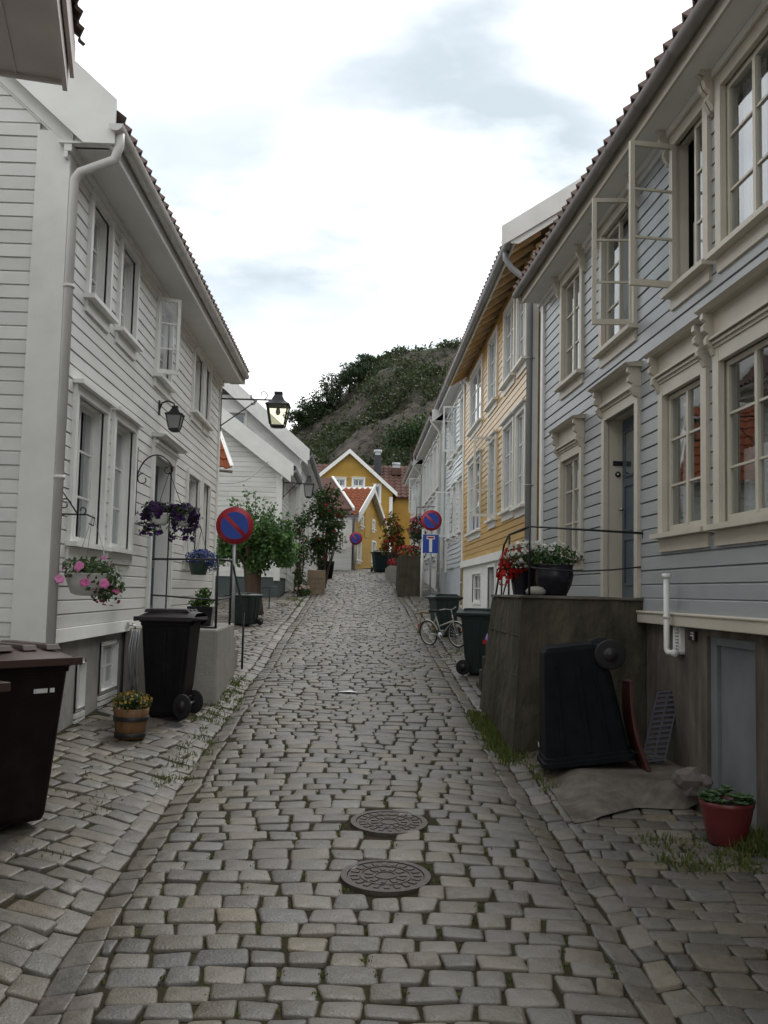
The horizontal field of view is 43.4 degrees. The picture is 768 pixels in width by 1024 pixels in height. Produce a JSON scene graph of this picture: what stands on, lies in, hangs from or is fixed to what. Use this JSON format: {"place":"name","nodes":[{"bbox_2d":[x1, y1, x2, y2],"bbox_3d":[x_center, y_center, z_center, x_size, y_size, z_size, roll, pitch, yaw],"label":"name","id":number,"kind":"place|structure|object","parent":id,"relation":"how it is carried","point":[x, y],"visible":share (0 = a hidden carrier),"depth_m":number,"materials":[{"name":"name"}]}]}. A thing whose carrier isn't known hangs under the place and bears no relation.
{"place":"outdoors","nodes":[
{"label":"outdoors","id":0,"kind":"place"},
{"bbox_2d":[60,569,644,1023],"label":"road","id":1,"kind":"structure","parent":0,"point":[222,961],"depth_m":5.96,"materials":[{"name":"stone"}]},
{"bbox_2d":[302,482,347,587],"bbox_3d":[-2.118,0.809,33.977,1.703,3.774,1.380,1,-5,-2],"label":"red leaved shrub","id":2,"kind":"object","parent":1,"relation":"on","point":[319,547],"visible":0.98,"depth_m":33.84,"materials":[{"name":"green plant"}]},
{"bbox_2d":[370,550,389,571],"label":"wheelie bin","id":3,"kind":"object","parent":1,"relation":"on","point":[379,561],"visible":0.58,"depth_m":46.52,"materials":[{"name":"plastic"}]},
{"bbox_2d":[340,859,430,896],"bbox_3d":[0.010,2.307,6.079,0.570,0.078,0.570,1,-5,-2],"label":"manhole cover","id":4,"kind":"object","parent":1,"relation":"on","point":[387,878],"visible":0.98,"depth_m":6.03,"materials":[{"name":"metal"}]},
{"bbox_2d":[350,810,427,836],"bbox_3d":[0.037,2.302,7.119,0.570,0.078,0.570,1,-5,-2],"label":"manhole cover","id":5,"kind":"object","parent":1,"relation":"on","point":[377,823],"visible":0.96,"depth_m":7.09,"materials":[{"name":"metal"}]},
{"bbox_2d":[0,582,717,1023],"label":"gutter","id":6,"kind":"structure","parent":0,"point":[34,986],"depth_m":5.79,"materials":[{"name":"stone"}]},
{"bbox_2d":[307,570,325,594],"bbox_3d":[-2.184,2.305,31.175,0.570,0.839,0.712,1,-5,-2],"label":"wooden planter","id":7,"kind":"object","parent":6,"relation":"on","point":[316,581],"visible":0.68,"depth_m":30.83,"materials":[{"name":"brown wood"}]},
{"bbox_2d":[418,607,462,647],"bbox_3d":[1.073,2.133,17.895,0.416,0.735,1.253,-5,1,-42],"label":"bicycle","id":8,"kind":"object","parent":6,"relation":"on","point":[439,635],"visible":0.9,"depth_m":17.93,"materials":[{"name":"metal"}]},
{"bbox_2d":[297,348,455,465],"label":"hill","id":9,"kind":"structure","parent":0,"point":[362,437],"depth_m":143.18,"materials":[{"name":"grey stone"}]},
{"bbox_2d":[282,409,315,432],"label":"hillside tree","id":10,"kind":"object","parent":9,"relation":"on","point":[302,417],"visible":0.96,"depth_m":170.71,"materials":[{"name":"green plant"}]},
{"bbox_2d":[294,391,325,424],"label":"hillside tree","id":11,"kind":"object","parent":9,"relation":"on","point":[307,407],"visible":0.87,"depth_m":173.04,"materials":[{"name":"green plant"}]},
{"bbox_2d":[307,373,348,411],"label":"hillside tree","id":12,"kind":"object","parent":9,"relation":"on","point":[328,390],"visible":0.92,"depth_m":175.74,"materials":[{"name":"green plant"}]},
{"bbox_2d":[328,370,356,403],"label":"hillside tree","id":13,"kind":"object","parent":9,"relation":"on","point":[344,375],"visible":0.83,"depth_m":177.57,"materials":[{"name":"green plant"}]},
{"bbox_2d":[334,362,363,392],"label":"hillside tree","id":14,"kind":"object","parent":9,"relation":"on","point":[356,371],"visible":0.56,"depth_m":179.60,"materials":[{"name":"green plant"}]},
{"bbox_2d":[289,337,462,465],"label":"hill scrub","id":15,"kind":"object","parent":9,"relation":"on","point":[326,443],"visible":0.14,"depth_m":146.43,"materials":[{"name":"green plant"}]},
{"bbox_2d":[380,412,427,465],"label":"leafy tree","id":16,"kind":"object","parent":9,"relation":"on","point":[407,435],"visible":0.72,"depth_m":105.19,"materials":[{"name":"green plant"}]},
{"bbox_2d":[74,0,691,429],"label":"sky","id":17,"kind":"structure","parent":0,"point":[342,179],"materials":[{"name":"white"}]},
{"bbox_2d":[0,568,767,1023],"bbox_3d":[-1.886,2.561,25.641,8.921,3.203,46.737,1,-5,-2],"label":"pavement","id":18,"kind":"structure","parent":0,"point":[26,927],"depth_m":6.32,"materials":[{"name":"stone"}]},
{"bbox_2d":[0,640,82,826],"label":"wheelie bin","id":19,"kind":"object","parent":18,"relation":"on","point":[34,673],"visible":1,"depth_m":6.45,"materials":[{"name":"brown plastic"}]},
{"bbox_2d":[0,0,84,90],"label":"neighbouring house","id":20,"kind":"structure","parent":18,"relation":"on","point":[37,40],"depth_m":6.83,"materials":[{"name":"white paint"}]},
{"bbox_2d":[0,61,249,732],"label":"white house","id":21,"kind":"structure","parent":18,"relation":"on","point":[114,329],"depth_m":9.76,"materials":[{"name":"paint"}]},
{"bbox_2d":[74,658,86,712],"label":"window","id":22,"kind":"structure","parent":21,"relation":"in","point":[80,685],"depth_m":9.97,"materials":[{"name":"white paint"}]},
{"bbox_2d":[54,491,125,605],"bbox_3d":[-2.675,0.294,8.827,0.663,1.120,0.562,1,-5,-2],"label":"hanging basket","id":23,"kind":"object","parent":21,"relation":"attached to","point":[88,580],"visible":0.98,"depth_m":8.67,"materials":[{"name":"white plastic"}]},
{"bbox_2d":[64,378,117,561],"bbox_3d":[-3.391,-0.388,9.826,0.960,1.754,1.376,1,-5,-2],"label":"window","id":24,"kind":"structure","parent":21,"relation":"in","point":[91,409],"depth_m":10.33,"materials":[{"name":"white paint"}]},
{"bbox_2d":[78,188,118,333],"bbox_3d":[-3.017,-2.587,10.047,0.310,1.250,0.955,1,-5,-2],"label":"window","id":25,"kind":"structure","parent":21,"relation":"in","point":[98,292],"depth_m":10.36,"materials":[{"name":"white paint"}]},
{"bbox_2d":[98,639,118,694],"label":"window","id":26,"kind":"structure","parent":21,"relation":"in","point":[108,669],"depth_m":11.23,"materials":[{"name":"white paint"}]},
{"bbox_2d":[105,406,143,564],"bbox_3d":[-3.430,-0.284,11.224,0.960,1.762,1.261,1,-5,-2],"label":"window","id":27,"kind":"structure","parent":21,"relation":"in","point":[124,432],"depth_m":11.67,"materials":[{"name":"white paint"}]},
{"bbox_2d":[113,233,143,360],"bbox_3d":[-3.051,-2.487,11.265,0.310,1.250,0.985,1,-5,-2],"label":"window","id":28,"kind":"structure","parent":21,"relation":"in","point":[129,270],"depth_m":11.59,"materials":[{"name":"white paint"}]},
{"bbox_2d":[126,622,139,690],"bbox_3d":[-3.014,1.738,11.553,0.150,0.829,0.304,1,-5,-2],"label":"garden hose","id":29,"kind":"object","parent":21,"relation":"attached to","point":[134,632],"visible":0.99,"depth_m":11.49,"materials":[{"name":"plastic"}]},
{"bbox_2d":[134,290,181,400],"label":"window","id":30,"kind":"structure","parent":21,"relation":"in","point":[165,322],"depth_m":13.09,"materials":[{"name":"white paint"}]},
{"bbox_2d":[144,432,187,612],"bbox_3d":[-3.169,0.263,13.532,0.450,2.537,1.718,1,-5,-2],"label":"door","id":31,"kind":"structure","parent":21,"relation":"in","point":[159,572],"depth_m":14.15,"materials":[{"name":"white paint"}]},
{"bbox_2d":[135,447,202,542],"bbox_3d":[-2.688,-0.199,12.139,0.793,1.165,0.524,1,-5,-2],"label":"hanging basket","id":32,"kind":"object","parent":21,"relation":"attached to","point":[155,513],"visible":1,"depth_m":12.01,"materials":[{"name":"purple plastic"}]},
{"bbox_2d":[158,400,184,432],"bbox_3d":[-2.912,-1.309,13.166,0.349,0.442,0.235,1,-5,-2],"label":"wall lantern","id":33,"kind":"object","parent":21,"relation":"attached to","point":[174,417],"depth_m":13.09,"materials":[{"name":"black metal"}]},
{"bbox_2d":[182,468,201,569],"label":"window","id":34,"kind":"structure","parent":21,"relation":"in","point":[193,480],"depth_m":16.51,"materials":[{"name":"white paint"}]},
{"bbox_2d":[190,344,207,429],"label":"window","id":35,"kind":"structure","parent":21,"relation":"in","point":[198,371],"depth_m":16.65,"materials":[{"name":"white paint"}]},
{"bbox_2d":[181,524,220,574],"bbox_3d":[-2.770,0.557,14.523,0.615,0.780,0.501,-2,-6,35],"label":"hanging basket","id":36,"kind":"object","parent":21,"relation":"attached to","point":[198,567],"visible":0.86,"depth_m":14.38,"materials":[{"name":"green plastic"}]},
{"bbox_2d":[199,478,211,570],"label":"window","id":37,"kind":"structure","parent":21,"relation":"in","point":[205,511],"depth_m":17.69,"materials":[{"name":"white paint"}]},
{"bbox_2d":[202,361,213,437],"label":"window","id":38,"kind":"structure","parent":21,"relation":"in","point":[206,428],"depth_m":17.45,"materials":[{"name":"white paint"}]},
{"bbox_2d":[220,391,290,430],"bbox_3d":[-2.524,-1.967,18.860,1.368,0.810,0.469,1,-5,-2],"label":"street lamp","id":39,"kind":"object","parent":21,"relation":"attached to","point":[277,401],"visible":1,"depth_m":18.82,"materials":[{"name":"black metal"}]},
{"bbox_2d":[111,690,152,739],"bbox_3d":[-2.465,1.966,9.386,0.414,0.450,0.405,1,-5,-2],"label":"barrel planter","id":40,"kind":"object","parent":18,"relation":"on","point":[131,717],"visible":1,"depth_m":9.27,"materials":[{"name":"brown wood"}]},
{"bbox_2d":[133,608,208,719],"bbox_3d":[-2.361,1.665,10.687,0.702,1.175,0.581,1,-5,4],"label":"wheelie bin","id":41,"kind":"object","parent":18,"relation":"on","point":[170,637],"visible":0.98,"depth_m":10.46,"materials":[{"name":"black plastic"}]},
{"bbox_2d":[122,623,237,703],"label":"pale steps","id":42,"kind":"structure","parent":18,"relation":"on","point":[216,660],"depth_m":11.62,"materials":[{"name":"concrete"}]},
{"bbox_2d":[150,558,244,668],"bbox_3d":[-2.603,1.433,13.159,1.102,1.592,2.632,1,-5,-2],"label":"black railing","id":43,"kind":"object","parent":42,"relation":"on","point":[216,599],"visible":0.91,"depth_m":12.69,"materials":[{"name":"metal"}]},
{"bbox_2d":[187,588,218,625],"bbox_3d":[-2.392,1.240,12.696,0.412,0.505,0.377,3,-5,-15],"label":"potted plant","id":44,"kind":"object","parent":42,"relation":"on","point":[208,610],"visible":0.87,"depth_m":12.60,"materials":[{"name":"green plant"}]},
{"bbox_2d":[219,431,233,474],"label":"outbuilding","id":45,"kind":"structure","parent":18,"relation":"on","point":[226,462],"depth_m":24.17,"materials":[{"name":"white paint"}]},
{"bbox_2d":[216,507,253,622],"bbox_3d":[-2.462,1.170,15.711,0.610,2.511,0.084,2,-5,-4],"label":"no parking sign","id":46,"kind":"object","parent":18,"relation":"on","point":[234,526],"visible":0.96,"depth_m":15.74,"materials":[{"name":"metal"}]},
{"bbox_2d":[225,592,264,624],"bbox_3d":[-2.900,2.023,20.131,0.563,0.674,0.790,0,-5,18],"label":"wheelie bin","id":47,"kind":"object","parent":18,"relation":"on","point":[251,603],"visible":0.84,"depth_m":19.89,"materials":[{"name":"green plastic"}]},
{"bbox_2d":[215,408,301,597],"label":"white gable house","id":48,"kind":"structure","parent":18,"relation":"on","point":[251,453],"depth_m":28.91,"materials":[{"name":"paint"}]},
{"bbox_2d":[283,476,313,497],"bbox_3d":[-2.583,-0.734,29.146,0.947,0.720,0.326,1,-5,-2],"label":"street lamp","id":49,"kind":"object","parent":48,"relation":"attached to","point":[308,483],"visible":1,"depth_m":29.04,"materials":[{"name":"black metal"}]},
{"bbox_2d":[216,484,301,615],"bbox_3d":[-3.091,0.957,23.414,2.152,3.270,1.969,5,-6,-35],"label":"pollarded tree","id":50,"kind":"object","parent":18,"relation":"on","point":[268,540],"visible":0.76,"depth_m":23.14,"materials":[{"name":"green plant"}]},
{"bbox_2d":[222,383,324,591],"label":"tall white house","id":51,"kind":"structure","parent":18,"relation":"on","point":[291,447],"depth_m":32.22,"materials":[{"name":"paint"}]},
{"bbox_2d":[290,508,311,596],"bbox_3d":[-2.585,1.255,29.918,0.749,2.791,0.748,1,-5,-2],"label":"climbing rose","id":52,"kind":"object","parent":18,"relation":"on","point":[300,585],"visible":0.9,"depth_m":29.86,"materials":[{"name":"green plant"}]},
{"bbox_2d":[294,476,354,569],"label":"white cottage","id":53,"kind":"structure","parent":18,"relation":"on","point":[342,559],"depth_m":48.43,"materials":[{"name":"paint"}]},
{"bbox_2d":[318,484,387,569],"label":"ochre house","id":54,"kind":"structure","parent":18,"relation":"on","point":[367,516],"depth_m":50.92,"materials":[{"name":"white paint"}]},
{"bbox_2d":[319,449,396,551],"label":"ochre house","id":55,"kind":"structure","parent":18,"relation":"on","point":[349,468],"depth_m":62.33,"materials":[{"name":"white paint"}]},
{"bbox_2d":[316,449,410,554],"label":"red roofed house","id":56,"kind":"structure","parent":18,"relation":"on","point":[393,475],"depth_m":68.27,"materials":[{"name":"paint"}]},
{"bbox_2d":[11,596,767,1020],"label":"grass","id":57,"kind":"structure","parent":18,"relation":"on","point":[755,842],"depth_m":7.96,"materials":[{"name":"green plant"}]},
{"bbox_2d":[385,558,396,582],"bbox_3d":[0.591,2.599,40.903,1.077,1.199,4.540,1,-5,-2],"label":"concrete planter","id":58,"kind":"object","parent":18,"relation":"on","point":[390,572],"visible":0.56,"depth_m":38.69,"materials":[{"name":"grey concrete"}]},
{"bbox_2d":[378,510,406,560],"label":"rose shrub","id":59,"kind":"object","parent":58,"relation":"on","point":[397,539],"visible":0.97,"depth_m":40.98,"materials":[{"name":"green plant"}]},
{"bbox_2d":[396,545,425,596],"bbox_3d":[0.865,2.090,32.266,1.029,1.873,3.044,1,-5,-2],"label":"concrete planter","id":60,"kind":"object","parent":18,"relation":"on","point":[408,576],"visible":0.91,"depth_m":30.80,"materials":[{"name":"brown concrete"}]},
{"bbox_2d":[402,458,422,571],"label":"white row house","id":61,"kind":"structure","parent":18,"relation":"on","point":[413,477],"depth_m":43.68,"materials":[{"name":"paint"}]},
{"bbox_2d":[413,408,446,593],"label":"white row house","id":62,"kind":"structure","parent":18,"relation":"on","point":[429,452],"depth_m":33.74,"materials":[{"name":"paint"}]},
{"bbox_2d":[431,440,436,498],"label":"window","id":63,"kind":"structure","parent":62,"relation":"in","point":[434,445],"depth_m":34.98,"materials":[{"name":"white paint"}]},
{"bbox_2d":[421,510,441,594],"bbox_3d":[1.386,1.365,28.622,0.620,2.851,0.095,1,-5,-2],"label":"no parking sign","id":64,"kind":"object","parent":18,"relation":"on","point":[431,520],"visible":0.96,"depth_m":28.64,"materials":[{"name":"metal"}]},
{"bbox_2d":[424,594,462,636],"bbox_3d":[1.218,2.086,19.538,0.658,0.849,0.581,3,-5,-16],"label":"wheelie bin","id":65,"kind":"object","parent":18,"relation":"on","point":[439,602],"visible":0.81,"depth_m":19.32,"materials":[{"name":"plastic"}]},
{"bbox_2d":[434,374,466,608],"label":"white row house","id":66,"kind":"structure","parent":18,"relation":"on","point":[449,400],"depth_m":28.88,"materials":[{"name":"paint"}]},
{"bbox_2d":[406,506,434,545],"bbox_3d":[1.364,0.448,30.619,1.344,1.316,0.717,1,-5,-2],"label":"hanging basket","id":67,"kind":"object","parent":66,"relation":"attached to","point":[415,533],"visible":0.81,"depth_m":30.49,"materials":[{"name":"green plastic"}]},
{"bbox_2d":[435,488,451,544],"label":"window","id":68,"kind":"structure","parent":66,"relation":"in","point":[448,491],"depth_m":29.85,"materials":[{"name":"white paint"}]},
{"bbox_2d":[445,412,452,469],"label":"window","id":69,"kind":"structure","parent":66,"relation":"in","point":[450,417],"depth_m":30.52,"materials":[{"name":"white paint"}]},
{"bbox_2d":[443,402,457,462],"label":"window","id":70,"kind":"structure","parent":66,"relation":"in","point":[454,456],"depth_m":28.31,"materials":[{"name":"white paint"}]},
{"bbox_2d":[449,481,457,541],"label":"window","id":71,"kind":"structure","parent":66,"relation":"in","point":[455,484],"depth_m":28.85,"materials":[{"name":"white paint"}]},
{"bbox_2d":[455,474,461,538],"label":"window","id":72,"kind":"structure","parent":66,"relation":"in","point":[459,478],"depth_m":27.22,"materials":[{"name":"white paint"}]},
{"bbox_2d":[456,389,462,454],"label":"window","id":73,"kind":"structure","parent":66,"relation":"in","point":[460,396],"depth_m":27.41,"materials":[{"name":"white paint"}]},
{"bbox_2d":[455,608,490,674],"bbox_3d":[1.493,1.971,14.687,0.772,1.001,0.539,0,-5,18],"label":"wheelie bin","id":74,"kind":"object","parent":18,"relation":"on","point":[475,623],"visible":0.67,"depth_m":14.50,"materials":[{"name":"green plastic"}]},
{"bbox_2d":[445,178,581,609],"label":"yellow house","id":75,"kind":"structure","parent":18,"relation":"on","point":[496,361],"depth_m":18.44,"materials":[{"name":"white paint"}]},
{"bbox_2d":[464,449,481,541],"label":"window","id":76,"kind":"structure","parent":75,"relation":"in","point":[473,523],"depth_m":22.88,"materials":[{"name":"white paint"}]},
{"bbox_2d":[466,353,483,441],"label":"window","id":77,"kind":"structure","parent":75,"relation":"in","point":[476,377],"depth_m":23.10,"materials":[{"name":"white paint"}]},
{"bbox_2d":[472,571,481,604],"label":"window","id":78,"kind":"structure","parent":75,"relation":"in","point":[476,576],"depth_m":22.49,"materials":[{"name":"white paint"}]},
{"bbox_2d":[473,430,497,529],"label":"window","id":79,"kind":"structure","parent":75,"relation":"in","point":[492,440],"depth_m":19.30,"materials":[{"name":"white paint"}]},
{"bbox_2d":[483,324,498,417],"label":"window","id":80,"kind":"structure","parent":75,"relation":"in","point":[492,361],"depth_m":20.33,"materials":[{"name":"white paint"}]},
{"bbox_2d":[487,564,495,607],"bbox_3d":[2.247,1.877,19.704,0.180,1.600,1.056,1,-5,-2],"label":"door","id":81,"kind":"structure","parent":75,"relation":"in","point":[491,569],"depth_m":20.19,"materials":[{"name":"white paint"}]},
{"bbox_2d":[497,411,514,521],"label":"window","id":82,"kind":"structure","parent":75,"relation":"in","point":[507,424],"depth_m":17.95,"materials":[{"name":"white paint"}]},
{"bbox_2d":[498,296,515,396],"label":"window","id":83,"kind":"structure","parent":75,"relation":"in","point":[509,314],"depth_m":18.17,"materials":[{"name":"white paint"}]},
{"bbox_2d":[509,398,525,518],"bbox_3d":[2.331,-0.877,16.364,0.215,1.912,1.106,1,-5,-2],"label":"window","id":84,"kind":"structure","parent":75,"relation":"in","point":[519,409],"depth_m":16.62,"materials":[{"name":"white paint"}]},
{"bbox_2d":[511,298,526,378],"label":"window","id":85,"kind":"structure","parent":75,"relation":"in","point":[521,309],"depth_m":16.81,"materials":[{"name":"white paint"}]},
{"bbox_2d":[476,594,645,754],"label":"concrete steps","id":86,"kind":"structure","parent":18,"relation":"on","point":[523,630],"depth_m":9.67,"materials":[{"name":"grey concrete"}]},
{"bbox_2d":[496,544,539,594],"bbox_3d":[1.465,0.627,10.520,0.488,0.552,0.451,1,-5,-2],"label":"flower pot","id":87,"kind":"object","parent":86,"relation":"on","point":[517,576],"visible":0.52,"depth_m":10.42,"materials":[{"name":"plant"}]},
{"bbox_2d":[501,539,582,595],"bbox_3d":[1.663,0.576,10.139,0.824,0.601,0.641,1,-5,-2],"label":"flower pot","id":88,"kind":"object","parent":86,"relation":"on","point":[554,583],"visible":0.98,"depth_m":9.97,"materials":[{"name":"plastic"}]},
{"bbox_2d":[495,525,643,594],"bbox_3d":[1.990,1.282,11.641,1.169,2.064,3.933,1,-5,-2],"label":"iron railing","id":89,"kind":"object","parent":86,"relation":"on","point":[529,567],"visible":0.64,"depth_m":9.83,"materials":[{"name":"black metal"}]},
{"bbox_2d":[524,750,701,822],"bbox_3d":[2.040,2.491,8.356,1.280,0.503,2.340,1,-5,-2],"label":"concrete ledge","id":90,"kind":"object","parent":18,"relation":"on","point":[586,793],"visible":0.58,"depth_m":7.90,"materials":[{"name":"grey concrete"}]},
{"bbox_2d":[537,637,638,769],"bbox_3d":[1.797,1.707,8.757,0.902,1.060,0.594,-7,-5,2],"label":"wheelie bin","id":91,"kind":"object","parent":90,"relation":"on","point":[581,722],"visible":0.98,"depth_m":8.51,"materials":[{"name":"black plastic"}]},
{"bbox_2d":[622,679,650,770],"bbox_3d":[2.247,1.889,8.621,0.123,0.739,0.595,1,-5,-2],"label":"curved lid","id":92,"kind":"object","parent":90,"relation":"on","point":[630,724],"visible":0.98,"depth_m":8.59,"materials":[{"name":"red plastic"}]},
{"bbox_2d":[644,690,674,762],"bbox_3d":[2.534,1.957,8.823,0.451,0.662,0.186,6,-7,-45],"label":"plastic grate","id":93,"kind":"object","parent":90,"relation":"on","point":[656,746],"visible":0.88,"depth_m":8.80,"materials":[{"name":"grey plastic"}]},
{"bbox_2d":[678,785,709,799],"bbox_3d":[2.469,2.196,7.667,0.244,0.180,0.207,1,-5,-2],"label":"rough stone","id":94,"kind":"object","parent":90,"relation":"on","point":[693,791],"visible":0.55,"depth_m":7.58,"materials":[{"name":"grey stone"}]},
{"bbox_2d":[671,767,701,789],"bbox_3d":[2.405,2.120,7.685,0.220,0.182,0.256,1,-5,-2],"label":"rough stone","id":95,"kind":"object","parent":94,"relation":"on","point":[686,778],"visible":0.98,"depth_m":7.59,"materials":[{"name":"grey stone"}]},
{"bbox_2d":[512,0,767,838],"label":"blue house","id":96,"kind":"structure","parent":18,"relation":"on","point":[642,282],"depth_m":8.84,"materials":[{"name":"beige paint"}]},
{"bbox_2d":[553,259,585,400],"bbox_3d":[2.844,-2.442,12.895,0.870,1.726,1.244,2,-5,-3],"label":"window","id":97,"kind":"structure","parent":96,"relation":"in","point":[571,302],"depth_m":13.11,"materials":[{"name":"beige paint"}]},
{"bbox_2d":[548,414,600,569],"bbox_3d":[2.764,-0.207,12.682,0.972,1.950,1.338,1,-5,-2],"label":"window","id":98,"kind":"structure","parent":96,"relation":"in","point":[568,437],"depth_m":12.80,"materials":[{"name":"beige paint"}]},
{"bbox_2d":[591,192,638,368],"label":"window","id":99,"kind":"structure","parent":96,"relation":"in","point":[617,324],"depth_m":10.99,"materials":[{"name":"beige paint"}]},
{"bbox_2d":[588,360,658,597],"bbox_3d":[2.617,-0.263,10.549,0.420,2.497,1.454,2,-5,-3],"label":"door","id":100,"kind":"structure","parent":96,"relation":"in","point":[617,396],"depth_m":10.97,"materials":[{"name":"beige paint"}]},
{"bbox_2d":[662,573,678,656],"bbox_3d":[2.565,0.923,8.655,0.083,0.741,0.177,3,-5,-20],"label":"vent pipe","id":101,"kind":"object","parent":96,"relation":"attached to","point":[666,577],"visible":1,"depth_m":8.68,"materials":[{"name":"white plastic"}]},
{"bbox_2d":[629,96,713,310],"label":"window","id":102,"kind":"structure","parent":96,"relation":"in","point":[690,183],"depth_m":8.99,"materials":[{"name":"beige paint"}]},
{"bbox_2d":[643,319,712,551],"bbox_3d":[3.015,-0.621,8.723,0.982,1.942,1.331,1,-5,-2],"label":"window","id":103,"kind":"structure","parent":96,"relation":"in","point":[679,371],"depth_m":8.94,"materials":[{"name":"beige paint"}]},
{"bbox_2d":[673,626,684,653],"bbox_3d":[2.675,1.161,8.749,0.040,0.246,0.191,2,-5,-3],"label":"wall vent","id":104,"kind":"object","parent":96,"relation":"attached to","point":[678,638],"depth_m":8.68,"materials":[{"name":"white paint"}]},
{"bbox_2d":[694,258,767,545],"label":"window","id":105,"kind":"structure","parent":96,"relation":"in","point":[735,322],"depth_m":7.77,"materials":[{"name":"beige paint"}]},
{"bbox_2d":[711,636,756,829],"bbox_3d":[2.819,1.742,7.649,0.090,1.459,0.915,2,-5,-3],"label":"cellar door","id":106,"kind":"structure","parent":96,"relation":"in","point":[733,692],"depth_m":7.73,"materials":[{"name":"grey paint"}]},
{"bbox_2d":[705,10,767,273],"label":"window","id":107,"kind":"structure","parent":96,"relation":"in","point":[741,101],"depth_m":7.87,"materials":[{"name":"beige paint"}]},
{"bbox_2d":[696,784,756,846],"bbox_3d":[2.455,2.170,6.917,0.426,0.397,0.428,1,-5,-2],"label":"plant pot","id":108,"kind":"object","parent":18,"relation":"on","point":[724,811],"visible":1,"depth_m":6.79,"materials":[{"name":"plastic"}]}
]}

